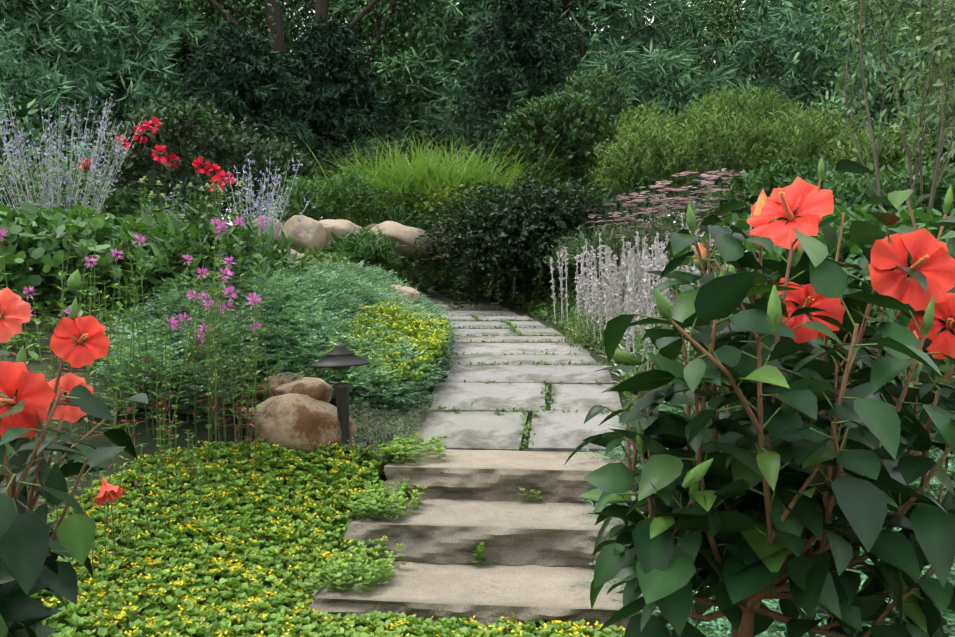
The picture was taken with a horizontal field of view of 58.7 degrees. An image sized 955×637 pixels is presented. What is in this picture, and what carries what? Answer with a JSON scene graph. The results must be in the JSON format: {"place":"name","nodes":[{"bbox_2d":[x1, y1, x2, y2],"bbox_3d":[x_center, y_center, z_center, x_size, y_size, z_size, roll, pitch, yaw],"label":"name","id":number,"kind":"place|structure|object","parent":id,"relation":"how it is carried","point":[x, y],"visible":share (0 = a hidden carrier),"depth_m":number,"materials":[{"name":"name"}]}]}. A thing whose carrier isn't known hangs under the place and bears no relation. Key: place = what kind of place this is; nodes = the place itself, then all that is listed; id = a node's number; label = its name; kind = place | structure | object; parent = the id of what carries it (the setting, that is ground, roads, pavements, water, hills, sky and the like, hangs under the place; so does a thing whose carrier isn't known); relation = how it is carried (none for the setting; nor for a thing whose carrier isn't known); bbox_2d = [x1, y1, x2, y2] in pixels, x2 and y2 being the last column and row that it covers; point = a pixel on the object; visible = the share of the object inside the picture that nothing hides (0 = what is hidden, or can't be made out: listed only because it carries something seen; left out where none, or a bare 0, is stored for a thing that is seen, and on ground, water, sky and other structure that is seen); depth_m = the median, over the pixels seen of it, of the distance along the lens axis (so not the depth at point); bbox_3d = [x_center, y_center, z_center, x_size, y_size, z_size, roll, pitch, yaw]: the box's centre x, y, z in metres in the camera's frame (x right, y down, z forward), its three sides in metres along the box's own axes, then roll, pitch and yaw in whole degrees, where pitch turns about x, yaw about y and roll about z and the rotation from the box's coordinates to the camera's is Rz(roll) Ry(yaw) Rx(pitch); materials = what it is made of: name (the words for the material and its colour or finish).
{"place":"outdoors","nodes":[
{"label":"outdoors","id":0,"kind":"place"},
{"bbox_2d":[0,236,954,636],"bbox_3d":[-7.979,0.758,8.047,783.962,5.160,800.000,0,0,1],"label":"terrain","id":1,"kind":"structure","parent":0,"point":[150,442],"depth_m":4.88,"materials":[{"name":"green plant"}]},
{"bbox_2d":[0,269,147,636],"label":"hibiscus bush","id":2,"kind":"object","parent":1,"relation":"on","point":[32,547],"visible":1,"depth_m":1.39,"materials":[{"name":"green plant"}]},
{"bbox_2d":[0,0,242,220],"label":"tree","id":3,"kind":"object","parent":1,"relation":"on","point":[39,12],"depth_m":25.71,"materials":[{"name":"green plant"}]},
{"bbox_2d":[16,176,253,287],"bbox_3d":[-2.745,-0.681,7.196,2.285,1.167,1.156,0,0,25],"label":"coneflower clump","id":4,"kind":"object","parent":1,"relation":"on","point":[198,207],"visible":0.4,"depth_m":7.02,"materials":[{"name":"green plant"}]},
{"bbox_2d":[0,216,277,601],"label":"flowering plants","id":5,"kind":"object","parent":1,"relation":"on","point":[215,304],"visible":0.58,"depth_m":4.46,"materials":[{"name":"green plant"}]},
{"bbox_2d":[0,0,282,227],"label":"pine","id":6,"kind":"object","parent":1,"relation":"on","point":[47,79],"visible":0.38,"depth_m":22.72,"materials":[{"name":"green plant"}]},
{"bbox_2d":[0,93,315,258],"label":"russian sage","id":7,"kind":"object","parent":1,"relation":"on","point":[51,193],"visible":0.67,"depth_m":8.04,"materials":[{"name":"purple plant"}]},
{"bbox_2d":[77,93,279,211],"bbox_3d":[-3.571,-2.039,10.286,2.208,1.394,2.669,0,0,1],"label":"rose shrub","id":8,"kind":"object","parent":1,"relation":"on","point":[157,123],"visible":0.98,"depth_m":9.96,"materials":[{"name":"green plant"}]},
{"bbox_2d":[155,4,334,220],"bbox_3d":[-4.932,-3.757,18.280,3.449,5.399,3.906,0,0,1],"label":"shrub","id":9,"kind":"object","parent":1,"relation":"on","point":[224,83],"visible":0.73,"depth_m":17.77,"materials":[{"name":"green plant"}]},
{"bbox_2d":[236,407,253,429],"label":"boulder","id":10,"kind":"object","parent":1,"relation":"on","point":[244,421],"visible":0.1,"depth_m":4.85,"materials":[{"name":"stone"}]},
{"bbox_2d":[0,0,491,243],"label":"tree","id":11,"kind":"object","parent":1,"relation":"on","point":[258,10],"visible":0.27,"depth_m":25.21,"materials":[{"name":"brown plant"}]},
{"bbox_2d":[252,216,282,242],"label":"boulder","id":12,"kind":"object","parent":1,"relation":"on","point":[278,221],"visible":0.12,"depth_m":11.99,"materials":[{"name":"beige stone"}]},
{"bbox_2d":[80,256,461,423],"bbox_3d":[-1.239,-0.003,7.479,2.160,1.288,6.185,0,0,1],"label":"juniper mound","id":13,"kind":"object","parent":1,"relation":"on","point":[309,311],"visible":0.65,"depth_m":5.67,"materials":[{"name":"green plant"}]},
{"bbox_2d":[254,372,301,401],"bbox_3d":[-1.222,0.432,5.263,0.252,0.195,0.323,0,0,21],"label":"boulder","id":14,"kind":"object","parent":1,"relation":"on","point":[278,380],"visible":0.29,"depth_m":5.17,"materials":[{"name":"stone"}]},
{"bbox_2d":[274,215,325,253],"bbox_3d":[-2.400,-1.111,11.199,0.712,0.505,0.484,0,0,21],"label":"boulder","id":15,"kind":"object","parent":1,"relation":"on","point":[310,234],"visible":0.56,"depth_m":11.06,"materials":[{"name":"beige stone"}]},
{"bbox_2d":[244,393,356,453],"bbox_3d":[-1.047,0.607,4.942,0.564,0.343,0.464,0,0,-45],"label":"boulder","id":16,"kind":"object","parent":1,"relation":"on","point":[297,422],"visible":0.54,"depth_m":4.77,"materials":[{"name":"stone"}]},
{"bbox_2d":[273,377,332,402],"bbox_3d":[-1.059,0.493,5.178,0.315,0.263,0.400,0,0,-44],"label":"boulder","id":17,"kind":"object","parent":1,"relation":"on","point":[317,388],"visible":0.38,"depth_m":5.07,"materials":[{"name":"stone"}]},
{"bbox_2d":[279,249,326,267],"bbox_3d":[-2.397,-0.668,10.562,1.269,0.382,1.042,0,0,1],"label":"boulder","id":18,"kind":"object","parent":1,"relation":"on","point":[298,254],"depth_m":10.36,"materials":[{"name":"beige stone"}]},
{"bbox_2d":[68,0,570,185],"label":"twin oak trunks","id":19,"kind":"object","parent":1,"relation":"on","point":[321,6],"visible":0.15,"depth_m":23.00,"materials":[{"name":"brown wood"}]},
{"bbox_2d":[231,13,409,221],"bbox_3d":[-3.791,-4.139,22.095,4.923,7.144,4.996,0,0,1],"label":"shrub","id":20,"kind":"object","parent":1,"relation":"on","point":[334,54],"visible":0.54,"depth_m":21.38,"materials":[{"name":"green plant"}]},
{"bbox_2d":[30,299,624,636],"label":"sedum groundcover","id":21,"kind":"object","parent":1,"relation":"on","point":[263,551],"visible":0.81,"depth_m":3.67,"materials":[{"name":"green plant"}]},
{"bbox_2d":[310,343,370,452],"bbox_3d":[-0.793,0.504,4.927,0.350,0.724,0.350,0,0,1],"label":"path light","id":22,"kind":"object","parent":21,"relation":"on","point":[339,356],"visible":0.94,"depth_m":4.89,"materials":[{"name":"brown metal"}]},
{"bbox_2d":[271,164,383,224],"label":"boxwood shrubs","id":23,"kind":"object","parent":1,"relation":"on","point":[335,194],"visible":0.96,"depth_m":13.55,"materials":[{"name":"green plant"}]},
{"bbox_2d":[323,219,381,248],"bbox_3d":[-1.860,-1.223,12.301,1.040,0.420,0.605,0,0,1],"label":"boulder","id":24,"kind":"object","parent":1,"relation":"on","point":[338,227],"visible":0.23,"depth_m":12.07,"materials":[{"name":"beige stone"}]},
{"bbox_2d":[319,219,334,226],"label":"boulder","id":25,"kind":"object","parent":24,"relation":"on","point":[326,222],"visible":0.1,"depth_m":12.57,"materials":[{"name":"beige stone"}]},
{"bbox_2d":[342,392,435,463],"bbox_3d":[-0.597,0.650,5.392,0.600,0.392,1.170,0,0,1],"label":"thyme mat","id":26,"kind":"object","parent":1,"relation":"on","point":[410,419],"visible":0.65,"depth_m":5.27,"materials":[{"name":"green plant"}]},
{"bbox_2d":[388,285,419,302],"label":"boulder","id":27,"kind":"object","parent":1,"relation":"on","point":[406,289],"visible":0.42,"depth_m":9.65,"materials":[{"name":"beige stone"}]},
{"bbox_2d":[416,289,448,297],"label":"flagstone","id":28,"kind":"object","parent":1,"relation":"on","point":[433,293],"visible":0.12,"depth_m":14.01,"materials":[{"name":"grey stone"}]},
{"bbox_2d":[421,297,455,303],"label":"flagstone","id":29,"kind":"object","parent":1,"relation":"on","point":[442,299],"visible":0.38,"depth_m":13.39,"materials":[{"name":"grey stone"}]},
{"bbox_2d":[433,303,453,309],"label":"rock","id":30,"kind":"object","parent":1,"relation":"on","point":[445,307],"visible":0.33,"depth_m":12.54,"materials":[{"name":"grey stone"}]},
{"bbox_2d":[253,128,648,226],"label":"ornamental grass","id":31,"kind":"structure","parent":1,"relation":"on","point":[427,178],"depth_m":15.69,"materials":[{"name":"green plant"}]},
{"bbox_2d":[227,4,677,224],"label":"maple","id":32,"kind":"object","parent":1,"relation":"on","point":[391,67],"depth_m":40.44,"materials":[{"name":"green plant"}]},
{"bbox_2d":[435,290,471,296],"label":"flagstone","id":33,"kind":"object","parent":1,"relation":"on","point":[447,292],"visible":0.25,"depth_m":14.18,"materials":[{"name":"grey stone"}]},
{"bbox_2d":[446,316,475,320],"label":"flagstone","id":34,"kind":"object","parent":1,"relation":"on","point":[459,318],"visible":0.35,"depth_m":11.21,"materials":[{"name":"grey stone"}]},
{"bbox_2d":[409,411,527,450],"bbox_3d":[-0.062,0.733,5.444,0.721,0.068,0.642,0,14,9],"label":"flagstone","id":35,"kind":"object","parent":1,"relation":"on","point":[476,430],"visible":0.6,"depth_m":5.42,"materials":[{"name":"grey stone"}]},
{"bbox_2d":[451,297,493,303],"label":"flagstone","id":36,"kind":"object","parent":1,"relation":"on","point":[481,301],"visible":0.21,"depth_m":13.50,"materials":[{"name":"grey stone"}]},
{"bbox_2d":[296,0,649,220],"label":"pine","id":37,"kind":"object","parent":1,"relation":"on","point":[451,62],"visible":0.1,"depth_m":25.32,"materials":[{"name":"green plant"}]},
{"bbox_2d":[0,153,954,412],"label":"ground cover plants","id":38,"kind":"object","parent":1,"relation":"on","point":[39,238],"visible":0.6,"depth_m":6.59,"materials":[{"name":"green plant"}]},
{"bbox_2d":[365,224,377,229],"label":"boulder","id":39,"kind":"object","parent":38,"relation":"on","point":[368,226],"depth_m":14.09,"materials":[{"name":"beige stone"}]},
{"bbox_2d":[371,221,445,257],"bbox_3d":[-1.111,-1.267,13.507,1.046,0.543,1.240,0,0,33],"label":"boulder","id":40,"kind":"object","parent":38,"relation":"on","point":[395,232],"visible":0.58,"depth_m":13.06,"materials":[{"name":"beige stone"}]},
{"bbox_2d":[421,219,461,261],"bbox_3d":[-0.510,-1.379,14.826,0.785,0.734,0.973,0,0,-37],"label":"boulder","id":41,"kind":"object","parent":38,"relation":"on","point":[436,256],"depth_m":14.56,"materials":[{"name":"beige stone"}]},
{"bbox_2d":[0,0,954,222],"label":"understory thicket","id":42,"kind":"object","parent":1,"relation":"on","point":[23,112],"visible":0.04,"depth_m":17.29,"materials":[{"name":"green plant"}]},
{"bbox_2d":[448,304,508,309],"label":"flagstone","id":43,"kind":"object","parent":1,"relation":"on","point":[489,307],"visible":0.48,"depth_m":12.68,"materials":[{"name":"grey stone"}]},
{"bbox_2d":[448,321,512,329],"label":"flagstone","id":44,"kind":"object","parent":1,"relation":"on","point":[477,324],"visible":0.42,"depth_m":10.52,"materials":[{"name":"grey stone"}]},
{"bbox_2d":[442,310,519,315],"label":"flagstone","id":45,"kind":"object","parent":1,"relation":"on","point":[480,312],"visible":0.4,"depth_m":12.06,"materials":[{"name":"grey stone"}]},
{"bbox_2d":[308,560,656,634],"bbox_3d":[0.056,1.228,3.706,1.427,0.244,0.910,0,0,7],"label":"granite step","id":46,"kind":"object","parent":1,"relation":"on","point":[485,595],"visible":0.54,"depth_m":3.42,"materials":[{"name":"beige stone"}]},
{"bbox_2d":[450,329,515,338],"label":"flagstone","id":47,"kind":"object","parent":1,"relation":"on","point":[480,332],"visible":0.52,"depth_m":9.62,"materials":[{"name":"grey stone"}]},
{"bbox_2d":[426,382,545,415],"bbox_3d":[0.073,0.582,6.082,0.833,0.070,0.709,0,11,5],"label":"flagstone","id":48,"kind":"object","parent":1,"relation":"on","point":[481,396],"visible":0.65,"depth_m":6.05,"materials":[{"name":"grey stone"}]},
{"bbox_2d":[343,495,633,568],"bbox_3d":[0.143,1.060,4.228,1.521,0.245,0.885,0,0,7],"label":"granite step","id":49,"kind":"object","parent":1,"relation":"on","point":[455,532],"visible":0.58,"depth_m":3.88,"materials":[{"name":"grey stone"}]},
{"bbox_2d":[477,316,532,321],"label":"flagstone","id":50,"kind":"object","parent":1,"relation":"on","point":[500,318],"visible":0.42,"depth_m":11.30,"materials":[{"name":"grey stone"}]},
{"bbox_2d":[383,449,636,504],"bbox_3d":[0.191,0.894,4.700,1.368,0.244,0.744,0,0,7],"label":"granite step","id":51,"kind":"object","parent":1,"relation":"on","point":[491,475],"visible":0.6,"depth_m":4.43,"materials":[{"name":"grey stone"}]},
{"bbox_2d":[409,284,614,449],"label":"grass between pavers","id":52,"kind":"object","parent":1,"relation":"on","point":[528,429],"visible":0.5,"depth_m":7.10,"materials":[{"name":"green plant"}]},
{"bbox_2d":[453,336,570,342],"bbox_3d":[0.365,0.247,8.994,1.232,0.070,0.603,0,5,-4],"label":"flagstone","id":53,"kind":"object","parent":1,"relation":"on","point":[496,339],"visible":0.4,"depth_m":8.99,"materials":[{"name":"grey stone"}]},
{"bbox_2d":[509,266,520,296],"bbox_3d":[0.533,-0.527,12.100,0.201,0.450,0.201,0,0,1],"label":"path light","id":54,"kind":"object","parent":1,"relation":"on","point":[514,269],"visible":1,"depth_m":12.08,"materials":[{"name":"brown metal"}]},
{"bbox_2d":[453,343,590,354],"bbox_3d":[0.397,0.317,8.187,1.281,0.071,0.985,0,5,0],"label":"flagstone","id":55,"kind":"object","parent":1,"relation":"on","point":[499,348],"visible":0.62,"depth_m":8.16,"materials":[{"name":"grey stone"}]},
{"bbox_2d":[343,156,704,308],"bbox_3d":[0.930,-1.361,13.436,6.423,2.460,4.043,0,0,1],"label":"cotoneaster shrub","id":56,"kind":"object","parent":1,"relation":"on","point":[537,220],"visible":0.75,"depth_m":12.45,"materials":[{"name":"green plant"}]},
{"bbox_2d":[432,0,615,188],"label":"shrub","id":57,"kind":"object","parent":1,"relation":"on","point":[529,28],"visible":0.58,"depth_m":20.50,"materials":[{"name":"green plant"}]},
{"bbox_2d":[450,354,598,367],"bbox_3d":[0.391,0.384,7.391,1.259,0.070,0.655,0,5,-1],"label":"flagstone","id":58,"kind":"object","parent":1,"relation":"on","point":[515,359],"visible":0.58,"depth_m":7.40,"materials":[{"name":"grey stone"}]},
{"bbox_2d":[508,321,547,327],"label":"flagstone","id":59,"kind":"object","parent":1,"relation":"on","point":[527,324],"visible":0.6,"depth_m":10.61,"materials":[{"name":"grey stone"}]},
{"bbox_2d":[445,364,613,385],"bbox_3d":[0.413,0.462,6.745,1.289,0.069,0.691,0,8,4],"label":"flagstone","id":60,"kind":"object","parent":1,"relation":"on","point":[553,374],"visible":0.77,"depth_m":6.70,"materials":[{"name":"grey stone"}]},
{"bbox_2d":[514,328,562,335],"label":"flagstone","id":61,"kind":"object","parent":1,"relation":"on","point":[538,331],"visible":0.52,"depth_m":9.73,"materials":[{"name":"grey stone"}]},
{"bbox_2d":[528,410,625,451],"bbox_3d":[0.632,0.723,5.361,0.606,0.072,0.649,0,14,7],"label":"flagstone","id":62,"kind":"object","parent":1,"relation":"on","point":[561,431],"visible":0.6,"depth_m":5.33,"materials":[{"name":"grey stone"}]},
{"bbox_2d":[422,0,748,240],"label":"shrub","id":63,"kind":"object","parent":1,"relation":"on","point":[608,47],"visible":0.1,"depth_m":22.52,"materials":[{"name":"green plant"}]},
{"bbox_2d":[550,384,621,410],"bbox_3d":[0.764,0.586,6.003,0.496,0.069,0.711,0,11,6],"label":"flagstone","id":64,"kind":"object","parent":1,"relation":"on","point":[580,397],"visible":0.58,"depth_m":5.99,"materials":[{"name":"grey stone"}]},
{"bbox_2d":[222,63,954,202],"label":"shrubs","id":65,"kind":"object","parent":1,"relation":"on","point":[565,109],"visible":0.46,"depth_m":16.39,"materials":[{"name":"green plant"}]},
{"bbox_2d":[535,168,746,292],"bbox_3d":[2.563,-1.079,11.326,3.603,1.915,2.877,0,0,1],"label":"pink flowering plant","id":66,"kind":"object","parent":1,"relation":"on","point":[649,231],"visible":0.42,"depth_m":10.98,"materials":[{"name":"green plant"}]},
{"bbox_2d":[619,301,698,410],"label":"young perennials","id":67,"kind":"object","parent":1,"relation":"on","point":[640,338],"visible":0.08,"depth_m":6.32,"materials":[{"name":"green plant"}]},
{"bbox_2d":[610,0,789,211],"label":"maple","id":68,"kind":"object","parent":1,"relation":"on","point":[740,60],"depth_m":45.83,"materials":[{"name":"green plant"}]},
{"bbox_2d":[549,211,865,382],"bbox_3d":[2.488,-0.354,8.135,3.277,1.742,4.737,0,0,1],"label":"lambs ear","id":69,"kind":"object","parent":1,"relation":"on","point":[606,301],"visible":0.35,"depth_m":8.23},
{"bbox_2d":[564,157,954,636],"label":"bush","id":70,"kind":"object","parent":1,"relation":"on","point":[742,522],"visible":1,"depth_m":1.11,"materials":[{"name":"green plant"}]},
{"bbox_2d":[568,374,954,636],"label":"plant","id":71,"kind":"object","parent":1,"relation":"on","point":[720,627],"depth_m":3.12,"materials":[{"name":"green plant"}]},
{"bbox_2d":[570,0,954,224],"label":"shrub","id":72,"kind":"object","parent":1,"relation":"on","point":[710,22],"visible":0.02,"depth_m":28.26,"materials":[{"name":"green plant"}]},
{"bbox_2d":[585,80,947,203],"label":"amsonia shrubs","id":73,"kind":"object","parent":1,"relation":"on","point":[649,143],"visible":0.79,"depth_m":14.55,"materials":[{"name":"green plant"}]},
{"bbox_2d":[650,0,954,228],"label":"pine","id":74,"kind":"object","parent":1,"relation":"on","point":[785,27],"visible":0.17,"depth_m":22.55,"materials":[{"name":"green plant"}]},
{"bbox_2d":[793,0,954,222],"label":"willow sapling","id":75,"kind":"object","parent":1,"relation":"on","point":[943,26],"visible":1,"depth_m":7.05,"materials":[{"name":"green plant"}]},
{"bbox_2d":[138,0,817,233],"label":"sky","id":76,"kind":"structure","parent":0,"point":[231,224],"materials":[{"name":"white"}]}
]}

